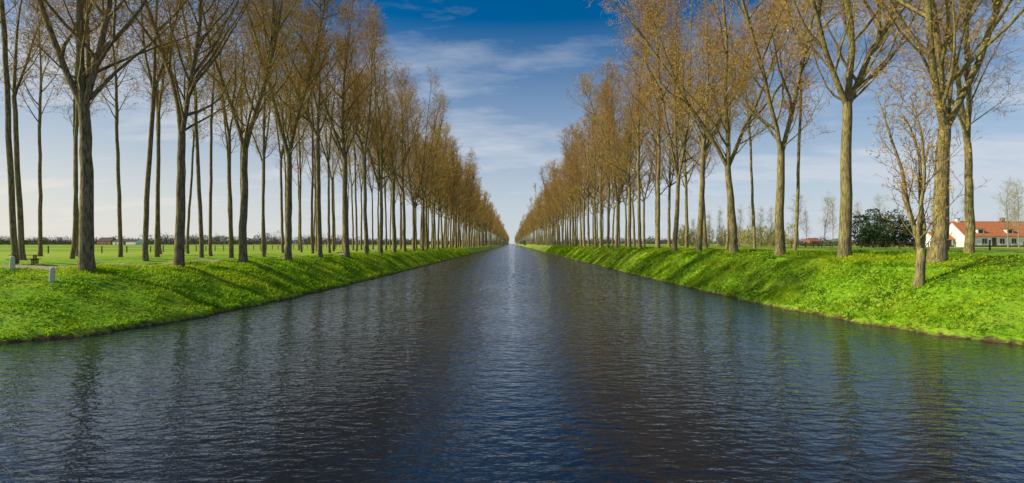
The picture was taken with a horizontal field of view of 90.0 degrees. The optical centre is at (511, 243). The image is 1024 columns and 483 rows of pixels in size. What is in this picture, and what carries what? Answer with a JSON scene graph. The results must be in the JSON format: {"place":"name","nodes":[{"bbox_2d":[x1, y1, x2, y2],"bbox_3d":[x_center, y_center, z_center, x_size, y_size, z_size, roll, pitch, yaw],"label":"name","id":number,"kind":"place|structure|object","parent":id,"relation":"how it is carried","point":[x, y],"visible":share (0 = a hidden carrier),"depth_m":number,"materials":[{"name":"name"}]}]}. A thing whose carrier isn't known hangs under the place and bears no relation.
{"place":"outdoors","nodes":[
{"label":"outdoors","id":0,"kind":"place"},
{"bbox_2d":[0,246,467,268],"bbox_3d":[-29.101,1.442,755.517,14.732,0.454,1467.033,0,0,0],"label":"towpath","id":1,"kind":"structure","parent":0,"point":[33,266],"depth_m":31.52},
{"bbox_2d":[0,244,1023,482],"bbox_3d":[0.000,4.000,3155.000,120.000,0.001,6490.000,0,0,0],"label":"canal water","id":2,"kind":"structure","parent":0,"point":[511,363],"depth_m":13.75,"materials":[{"name":"blue liquid"}]},
{"bbox_2d":[0,244,1023,344],"bbox_3d":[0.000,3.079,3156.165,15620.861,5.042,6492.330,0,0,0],"label":"ground","id":3,"kind":"structure","parent":0,"point":[57,255],"depth_m":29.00,"materials":[{"name":"plant"}]},
{"bbox_2d":[0,0,39,263],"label":"poplar tree","id":4,"kind":"object","parent":3,"relation":"on","point":[12,204],"visible":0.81,"depth_m":35.32,"materials":[{"name":"brown plant"}]},
{"bbox_2d":[0,0,70,256],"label":"poplar tree","id":5,"kind":"object","parent":3,"relation":"on","point":[40,199],"visible":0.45,"depth_m":57.45,"materials":[{"name":"brown plant"}]},
{"bbox_2d":[0,0,75,258],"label":"poplar tree","id":6,"kind":"object","parent":3,"relation":"on","point":[20,216],"visible":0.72,"depth_m":44.57,"materials":[{"name":"brown plant"}]},
{"bbox_2d":[15,0,129,258],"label":"poplar tree","id":7,"kind":"object","parent":3,"relation":"on","point":[74,230],"visible":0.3,"depth_m":48.21,"materials":[{"name":"brown plant"}]},
{"bbox_2d":[42,11,142,255],"bbox_3d":[-51.307,-13.888,62.478,6.706,31.514,9.926,0,0,13],"label":"poplar tree","id":8,"kind":"object","parent":3,"relation":"on","point":[73,123],"visible":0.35,"depth_m":61.26,"materials":[{"name":"brown plant"}]},
{"bbox_2d":[50,0,141,106],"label":"poplar tree","id":9,"kind":"object","parent":3,"relation":"on","point":[88,66],"visible":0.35,"depth_m":38.95,"materials":[{"name":"brown plant"}]},
{"bbox_2d":[63,0,151,256],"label":"poplar tree","id":10,"kind":"object","parent":3,"relation":"on","point":[119,214],"visible":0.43,"depth_m":51.84,"materials":[{"name":"brown plant"}]},
{"bbox_2d":[0,0,256,271],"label":"poplar tree","id":11,"kind":"object","parent":3,"relation":"on","point":[84,93],"visible":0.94,"depth_m":28.88,"materials":[{"name":"brown plant"}]},
{"bbox_2d":[106,0,195,260],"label":"poplar tree","id":12,"kind":"object","parent":3,"relation":"on","point":[145,254],"visible":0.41,"depth_m":42.80,"materials":[{"name":"brown plant"}]},
{"bbox_2d":[131,4,186,253],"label":"poplar tree","id":13,"kind":"object","parent":3,"relation":"on","point":[160,249],"visible":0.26,"depth_m":69.13,"materials":[{"name":"brown plant"}]},
{"bbox_2d":[126,0,196,256],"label":"poplar tree","id":14,"kind":"object","parent":3,"relation":"on","point":[157,209],"visible":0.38,"depth_m":55.84,"materials":[{"name":"brown plant"}]},
{"bbox_2d":[71,0,281,266],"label":"poplar tree","id":15,"kind":"object","parent":3,"relation":"on","point":[179,240],"visible":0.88,"depth_m":34.07,"materials":[{"name":"brown plant"}]},
{"bbox_2d":[136,0,249,257],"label":"poplar tree","id":16,"kind":"object","parent":3,"relation":"on","point":[201,236],"visible":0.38,"depth_m":48.21,"materials":[{"name":"brown plant"}]},
{"bbox_2d":[165,62,221,253],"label":"poplar tree","id":17,"kind":"object","parent":3,"relation":"on","point":[189,202],"visible":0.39,"depth_m":75.45,"materials":[{"name":"brown plant"}]},
{"bbox_2d":[0,244,407,252],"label":"field fence","id":18,"kind":"object","parent":3,"relation":"on","point":[126,249],"visible":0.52,"depth_m":101.18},
{"bbox_2d":[187,0,239,255],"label":"poplar tree","id":19,"kind":"object","parent":3,"relation":"on","point":[210,193],"visible":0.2,"depth_m":61.50,"materials":[{"name":"brown plant"}]},
{"bbox_2d":[199,49,248,251],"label":"poplar tree","id":20,"kind":"object","parent":3,"relation":"on","point":[226,146],"visible":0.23,"depth_m":81.24,"materials":[{"name":"brown plant"}]},
{"bbox_2d":[0,247,470,340],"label":"bank grass","id":21,"kind":"structure","parent":3,"relation":"on","point":[139,268],"depth_m":32.30,"materials":[{"name":"plant"}]},
{"bbox_2d":[212,13,263,200],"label":"poplar tree","id":22,"kind":"object","parent":3,"relation":"on","point":[241,118],"visible":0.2,"depth_m":67.97,"materials":[{"name":"brown plant"}]},
{"bbox_2d":[194,0,286,257],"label":"poplar tree","id":23,"kind":"object","parent":3,"relation":"on","point":[231,246],"visible":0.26,"depth_m":53.43,"materials":[{"name":"brown plant"}]},
{"bbox_2d":[199,37,286,253],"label":"poplar tree","id":24,"kind":"object","parent":3,"relation":"on","point":[266,137],"visible":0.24,"depth_m":73.42,"materials":[{"name":"brown plant"}]},
{"bbox_2d":[162,0,329,261],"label":"poplar tree","id":25,"kind":"object","parent":3,"relation":"on","point":[273,47],"visible":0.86,"depth_m":40.79,"materials":[{"name":"brown plant"}]},
{"bbox_2d":[233,3,295,256],"bbox_3d":[-28.400,-13.485,58.989,6.187,30.745,8.940,0,0,10],"label":"poplar tree","id":26,"kind":"object","parent":3,"relation":"on","point":[263,212],"visible":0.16,"depth_m":58.69,"materials":[{"name":"brown plant"}]},
{"bbox_2d":[245,84,287,251],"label":"poplar tree","id":27,"kind":"object","parent":3,"relation":"on","point":[261,149],"visible":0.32,"depth_m":91.85,"materials":[{"name":"brown plant"}]},
{"bbox_2d":[222,0,315,145],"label":"poplar tree","id":28,"kind":"object","parent":3,"relation":"on","point":[282,87],"visible":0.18,"depth_m":64.36,"materials":[{"name":"brown plant"}]},
{"bbox_2d":[265,95,301,213],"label":"poplar tree","id":29,"kind":"object","parent":3,"relation":"on","point":[285,166],"visible":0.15,"depth_m":99.19,"materials":[{"name":"brown plant"}]},
{"bbox_2d":[260,25,309,252],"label":"poplar tree","id":30,"kind":"object","parent":3,"relation":"on","point":[281,151],"visible":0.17,"depth_m":76.89,"materials":[{"name":"brown plant"}]},
{"bbox_2d":[212,0,358,257],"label":"poplar tree","id":31,"kind":"object","parent":3,"relation":"on","point":[318,213],"visible":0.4,"depth_m":55.72,"materials":[{"name":"brown plant"}]},
{"bbox_2d":[226,0,370,259],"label":"poplar tree","id":32,"kind":"object","parent":3,"relation":"on","point":[298,115],"visible":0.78,"depth_m":47.57,"materials":[{"name":"brown plant"}]},
{"bbox_2d":[286,111,311,250],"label":"poplar tree","id":33,"kind":"object","parent":3,"relation":"on","point":[302,156],"visible":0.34,"depth_m":108.67,"materials":[{"name":"brown plant"}]},
{"bbox_2d":[278,69,325,251],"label":"poplar tree","id":34,"kind":"object","parent":3,"relation":"on","point":[300,234],"visible":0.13,"depth_m":83.64,"materials":[{"name":"brown plant"}]},
{"bbox_2d":[297,118,328,249],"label":"poplar tree","id":35,"kind":"object","parent":3,"relation":"on","point":[310,181],"visible":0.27,"depth_m":118.81,"materials":[{"name":"brown plant"}]},
{"bbox_2d":[296,65,330,251],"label":"poplar tree","id":36,"kind":"object","parent":3,"relation":"on","point":[314,174],"visible":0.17,"depth_m":90.97,"materials":[{"name":"brown plant"}]},
{"bbox_2d":[286,39,341,253],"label":"poplar tree","id":37,"kind":"object","parent":3,"relation":"on","point":[312,186],"visible":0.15,"depth_m":72.00,"materials":[{"name":"brown plant"}]},
{"bbox_2d":[294,42,345,252],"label":"poplar tree","id":38,"kind":"object","parent":3,"relation":"on","point":[327,157],"visible":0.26,"depth_m":77.29,"materials":[{"name":"brown plant"}]},
{"bbox_2d":[320,125,339,248],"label":"poplar tree","id":39,"kind":"object","parent":3,"relation":"on","point":[333,164],"visible":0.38,"depth_m":128.68,"materials":[{"name":"brown plant"}]},
{"bbox_2d":[270,0,392,256],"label":"poplar tree","id":40,"kind":"object","parent":3,"relation":"on","point":[343,129],"visible":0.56,"depth_m":63.25,"materials":[{"name":"brown plant"}]},
{"bbox_2d":[314,98,352,250],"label":"poplar tree","id":41,"kind":"object","parent":3,"relation":"on","point":[333,246],"visible":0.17,"depth_m":97.55,"materials":[{"name":"brown plant"}]},
{"bbox_2d":[315,49,364,251],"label":"poplar tree","id":42,"kind":"object","parent":3,"relation":"on","point":[339,156],"visible":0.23,"depth_m":85.70,"materials":[{"name":"brown plant"}]},
{"bbox_2d":[334,72,368,250],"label":"poplar tree","id":43,"kind":"object","parent":3,"relation":"on","point":[356,231],"visible":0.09,"depth_m":90.30,"materials":[{"name":"brown plant"}]},
{"bbox_2d":[336,106,368,249],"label":"poplar tree","id":44,"kind":"object","parent":3,"relation":"on","point":[349,164],"visible":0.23,"depth_m":112.27,"materials":[{"name":"brown plant"}]},
{"bbox_2d":[340,109,370,249],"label":"poplar tree","id":45,"kind":"object","parent":3,"relation":"on","point":[360,187],"visible":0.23,"depth_m":117.60,"materials":[{"name":"brown plant"}]},
{"bbox_2d":[315,1,396,254],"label":"poplar tree","id":46,"kind":"object","parent":3,"relation":"on","point":[364,150],"visible":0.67,"depth_m":71.83,"materials":[{"name":"brown plant"}]},
{"bbox_2d":[351,125,375,248],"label":"poplar tree","id":47,"kind":"object","parent":3,"relation":"on","point":[370,186],"visible":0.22,"depth_m":125.11,"materials":[{"name":"brown plant"}]},
{"bbox_2d":[324,0,430,253],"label":"poplar tree","id":48,"kind":"object","parent":3,"relation":"on","point":[380,184],"visible":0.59,"depth_m":78.78,"materials":[{"name":"brown plant"}]},
{"bbox_2d":[336,49,420,252],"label":"poplar tree","id":49,"kind":"object","parent":3,"relation":"on","point":[392,146],"visible":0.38,"depth_m":87.87,"materials":[{"name":"brown plant"}]},
{"bbox_2d":[335,61,433,251],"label":"poplar tree","id":50,"kind":"object","parent":3,"relation":"on","point":[403,197],"visible":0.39,"depth_m":97.02,"materials":[{"name":"brown plant"}]},
{"bbox_2d":[379,62,447,250],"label":"poplar tree","id":51,"kind":"object","parent":3,"relation":"on","point":[411,196],"visible":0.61,"depth_m":104.40,"materials":[{"name":"brown plant"}]},
{"bbox_2d":[397,134,433,248],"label":"poplar tree","id":52,"kind":"object","parent":3,"relation":"on","point":[416,205],"visible":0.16,"depth_m":146.24,"materials":[{"name":"brown plant"}]},
{"bbox_2d":[400,88,447,250],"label":"poplar tree","id":53,"kind":"object","parent":3,"relation":"on","point":[423,189],"visible":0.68,"depth_m":114.73,"materials":[{"name":"brown plant"}]},
{"bbox_2d":[0,235,852,244],"bbox_3d":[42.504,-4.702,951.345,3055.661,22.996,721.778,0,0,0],"label":"distant hedgerow","id":54,"kind":"object","parent":3,"relation":"on","point":[46,242],"visible":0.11,"depth_m":651.34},
{"bbox_2d":[401,91,453,249],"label":"poplar tree","id":55,"kind":"object","parent":3,"relation":"on","point":[425,202],"visible":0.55,"depth_m":123.20,"materials":[{"name":"brown plant"}]},
{"bbox_2d":[413,115,462,248],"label":"poplar tree","id":56,"kind":"object","parent":3,"relation":"on","point":[434,210],"visible":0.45,"depth_m":131.34,"materials":[{"name":"brown plant"}]},
{"bbox_2d":[425,121,450,247],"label":"poplar tree","id":57,"kind":"object","parent":3,"relation":"on","point":[442,194],"visible":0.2,"depth_m":148.89,"materials":[{"name":"brown plant"}]},
{"bbox_2d":[420,120,456,248],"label":"poplar tree","id":58,"kind":"object","parent":3,"relation":"on","point":[439,184],"visible":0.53,"depth_m":139.73,"materials":[{"name":"brown plant"}]},
{"bbox_2d":[430,138,461,247],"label":"poplar tree","id":59,"kind":"object","parent":3,"relation":"on","point":[446,207],"visible":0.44,"depth_m":157.26,"materials":[{"name":"brown plant"}]},
{"bbox_2d":[0,231,910,245],"bbox_3d":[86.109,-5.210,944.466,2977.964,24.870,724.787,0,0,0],"label":"distant treeline","id":60,"kind":"object","parent":3,"relation":"on","point":[274,240],"visible":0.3,"depth_m":661.26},
{"bbox_2d":[443,135,470,247],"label":"poplar tree","id":61,"kind":"object","parent":3,"relation":"on","point":[455,190],"visible":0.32,"depth_m":174.72,"materials":[{"name":"brown plant"}]},
{"bbox_2d":[446,137,470,247],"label":"poplar tree","id":62,"kind":"object","parent":3,"relation":"on","point":[453,185],"visible":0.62,"depth_m":165.12,"materials":[{"name":"brown plant"}]},
{"bbox_2d":[447,147,480,247],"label":"poplar tree","id":63,"kind":"object","parent":3,"relation":"on","point":[466,180],"visible":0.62,"depth_m":183.04,"materials":[{"name":"brown plant"}]},
{"bbox_2d":[449,163,478,247],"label":"poplar tree","id":64,"kind":"object","parent":3,"relation":"on","point":[462,210],"visible":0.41,"depth_m":208.71,"materials":[{"name":"brown plant"}]},
{"bbox_2d":[457,181,566,245],"bbox_3d":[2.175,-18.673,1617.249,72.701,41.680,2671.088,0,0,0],"label":"distant poplar avenue","id":65,"kind":"object","parent":3,"relation":"on","point":[531,223],"visible":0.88,"depth_m":391.44,"materials":[{"name":"brown plant"}]},
{"bbox_2d":[534,165,559,244],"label":"poplar tree","id":66,"kind":"object","parent":3,"relation":"on","point":[548,190],"visible":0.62,"depth_m":247.56,"materials":[{"name":"brown plant"}]},
{"bbox_2d":[543,161,564,244],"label":"poplar tree","id":67,"kind":"object","parent":3,"relation":"on","point":[551,186],"visible":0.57,"depth_m":209.81,"materials":[{"name":"brown plant"}]},
{"bbox_2d":[546,158,563,244],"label":"poplar tree","id":68,"kind":"object","parent":3,"relation":"on","point":[554,174],"visible":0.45,"depth_m":220.87,"materials":[{"name":"brown plant"}]},
{"bbox_2d":[552,134,581,245],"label":"poplar tree","id":69,"kind":"object","parent":3,"relation":"on","point":[569,184],"visible":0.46,"depth_m":167.40,"materials":[{"name":"brown plant"}]},
{"bbox_2d":[553,142,580,245],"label":"poplar tree","id":70,"kind":"object","parent":3,"relation":"on","point":[570,208],"visible":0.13,"depth_m":176.17,"materials":[{"name":"brown plant"}]},
{"bbox_2d":[562,120,585,245],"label":"poplar tree","id":71,"kind":"object","parent":3,"relation":"on","point":[574,189],"visible":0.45,"depth_m":158.26,"materials":[{"name":"brown plant"}]},
{"bbox_2d":[564,126,592,245],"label":"poplar tree","id":72,"kind":"object","parent":3,"relation":"on","point":[578,197],"visible":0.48,"depth_m":149.47,"materials":[{"name":"brown plant"}]},
{"bbox_2d":[559,123,599,246],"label":"poplar tree","id":73,"kind":"object","parent":3,"relation":"on","point":[577,174],"visible":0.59,"depth_m":141.54,"materials":[{"name":"brown plant"}]},
{"bbox_2d":[568,107,606,247],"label":"poplar tree","id":74,"kind":"object","parent":3,"relation":"on","point":[588,226],"visible":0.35,"depth_m":132.84,"materials":[{"name":"brown plant"}]},
{"bbox_2d":[566,98,610,246],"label":"poplar tree","id":75,"kind":"object","parent":3,"relation":"on","point":[594,195],"visible":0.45,"depth_m":124.18,"materials":[{"name":"brown plant"}]},
{"bbox_2d":[566,83,626,246],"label":"poplar tree","id":76,"kind":"object","parent":3,"relation":"on","point":[600,209],"visible":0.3,"depth_m":115.17,"materials":[{"name":"brown plant"}]},
{"bbox_2d":[579,66,634,248],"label":"poplar tree","id":77,"kind":"object","parent":3,"relation":"on","point":[608,214],"visible":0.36,"depth_m":105.79,"materials":[{"name":"brown plant"}]},
{"bbox_2d":[565,63,655,247],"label":"poplar tree","id":78,"kind":"object","parent":3,"relation":"on","point":[628,134],"visible":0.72,"depth_m":89.84,"materials":[{"name":"brown plant"}]},
{"bbox_2d":[584,54,650,247],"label":"poplar tree","id":79,"kind":"object","parent":3,"relation":"on","point":[612,110],"visible":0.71,"depth_m":96.48,"materials":[{"name":"brown plant"}]},
{"bbox_2d":[599,119,647,245],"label":"poplar tree","id":80,"kind":"object","parent":3,"relation":"on","point":[624,202],"visible":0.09,"depth_m":130.97,"materials":[{"name":"brown plant"}]},
{"bbox_2d":[604,99,654,245],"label":"poplar tree","id":81,"kind":"object","parent":3,"relation":"on","point":[633,216],"visible":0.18,"depth_m":122.84,"materials":[{"name":"brown plant"}]},
{"bbox_2d":[588,1,672,248],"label":"poplar tree","id":82,"kind":"object","parent":3,"relation":"on","point":[637,130],"visible":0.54,"depth_m":79.83,"materials":[{"name":"brown plant"}]},
{"bbox_2d":[616,99,671,246],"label":"poplar tree","id":83,"kind":"object","parent":3,"relation":"on","point":[643,200],"visible":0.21,"depth_m":114.58,"materials":[{"name":"brown plant"}]},
{"bbox_2d":[635,89,687,244],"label":"poplar tree","id":84,"kind":"object","parent":3,"relation":"on","point":[652,168],"visible":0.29,"depth_m":104.87,"materials":[{"name":"brown plant"}]},
{"bbox_2d":[604,0,721,248],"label":"poplar tree","id":85,"kind":"object","parent":3,"relation":"on","point":[657,245],"visible":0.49,"depth_m":71.87,"materials":[{"name":"brown plant"}]},
{"bbox_2d":[648,89,699,246],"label":"poplar tree","id":86,"kind":"object","parent":3,"relation":"on","point":[669,182],"visible":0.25,"depth_m":96.90,"materials":[{"name":"brown plant"}]},
{"bbox_2d":[621,0,742,250],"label":"poplar tree","id":87,"kind":"object","parent":3,"relation":"on","point":[676,156],"visible":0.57,"depth_m":63.78,"materials":[{"name":"brown plant"}]},
{"bbox_2d":[660,44,706,247],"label":"poplar tree","id":88,"kind":"object","parent":3,"relation":"on","point":[685,171],"visible":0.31,"depth_m":87.32,"materials":[{"name":"brown plant"}]},
{"bbox_2d":[660,22,731,247],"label":"poplar tree","id":89,"kind":"object","parent":3,"relation":"on","point":[704,220],"visible":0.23,"depth_m":79.28,"materials":[{"name":"brown plant"}]},
{"bbox_2d":[583,0,822,253],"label":"poplar tree","id":90,"kind":"object","parent":3,"relation":"on","point":[733,238],"visible":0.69,"depth_m":48.04,"materials":[{"name":"brown plant"}]},
{"bbox_2d":[655,0,797,250],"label":"poplar tree","id":91,"kind":"object","parent":3,"relation":"on","point":[699,239],"visible":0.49,"depth_m":55.92,"materials":[{"name":"brown plant"}]},
{"bbox_2d":[709,27,754,248],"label":"poplar tree","id":92,"kind":"object","parent":3,"relation":"on","point":[727,242],"visible":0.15,"depth_m":71.92,"materials":[{"name":"brown plant"}]},
{"bbox_2d":[677,222,798,245],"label":"willow thicket","id":93,"kind":"object","parent":3,"relation":"on","point":[744,238],"visible":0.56,"depth_m":164.03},
{"bbox_2d":[730,9,780,248],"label":"poplar tree","id":94,"kind":"object","parent":3,"relation":"on","point":[752,207],"visible":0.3,"depth_m":65.55,"materials":[{"name":"brown plant"}]},
{"bbox_2d":[692,0,873,255],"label":"poplar tree","id":95,"kind":"object","parent":3,"relation":"on","point":[780,247],"visible":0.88,"depth_m":40.83,"materials":[{"name":"brown plant"}]},
{"bbox_2d":[774,0,831,249],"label":"poplar tree","id":96,"kind":"object","parent":3,"relation":"on","point":[797,194],"visible":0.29,"depth_m":56.62,"materials":[{"name":"brown plant"}]},
{"bbox_2d":[751,0,943,257],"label":"poplar tree","id":97,"kind":"object","parent":3,"relation":"on","point":[848,96],"visible":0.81,"depth_m":34.07,"materials":[{"name":"brown plant"}]},
{"bbox_2d":[812,0,914,86],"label":"poplar tree","id":98,"kind":"object","parent":3,"relation":"on","point":[866,47],"visible":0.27,"depth_m":48.64,"materials":[{"name":"brown plant"}]},
{"bbox_2d":[852,208,915,246],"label":"evergreen shrubbery","id":99,"kind":"object","parent":3,"relation":"on","point":[878,234],"visible":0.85,"depth_m":110.71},
{"bbox_2d":[791,240,1023,249],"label":"field fence","id":100,"kind":"object","parent":3,"relation":"on","point":[914,243],"visible":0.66,"depth_m":81.81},
{"bbox_2d":[860,59,987,287],"bbox_3d":[20.705,-3.684,26.267,5.460,12.510,4.693,2,0,0],"label":"alder tree","id":101,"kind":"object","parent":3,"relation":"on","point":[919,230],"visible":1,"depth_m":26.05,"materials":[{"name":"brown plant"}]},
{"bbox_2d":[826,0,1023,262],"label":"poplar tree","id":102,"kind":"object","parent":3,"relation":"on","point":[936,50],"visible":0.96,"depth_m":28.64,"materials":[{"name":"brown plant"}]},
{"bbox_2d":[890,0,1023,252],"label":"poplar tree","id":103,"kind":"object","parent":3,"relation":"on","point":[970,227],"visible":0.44,"depth_m":39.86,"materials":[{"name":"brown plant"}]},
{"bbox_2d":[949,218,1023,246],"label":"white farmhouse","id":104,"kind":"object","parent":3,"relation":"on","point":[994,232],"visible":0.75,"depth_m":122.90,"materials":[{"name":"ceramic"}]},
{"bbox_2d":[991,178,1020,247],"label":"young poplar tree","id":105,"kind":"object","parent":3,"relation":"on","point":[1006,204],"visible":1,"depth_m":94.93,"materials":[{"name":"brown plant"}]},
{"bbox_2d":[1007,177,1023,246],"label":"young poplar tree","id":106,"kind":"object","parent":3,"relation":"on","point":[1018,212],"visible":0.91,"depth_m":104.90,"materials":[{"name":"brown plant"}]},
{"bbox_2d":[0,0,1023,243],"label":"sky","id":107,"kind":"structure","parent":0,"point":[507,67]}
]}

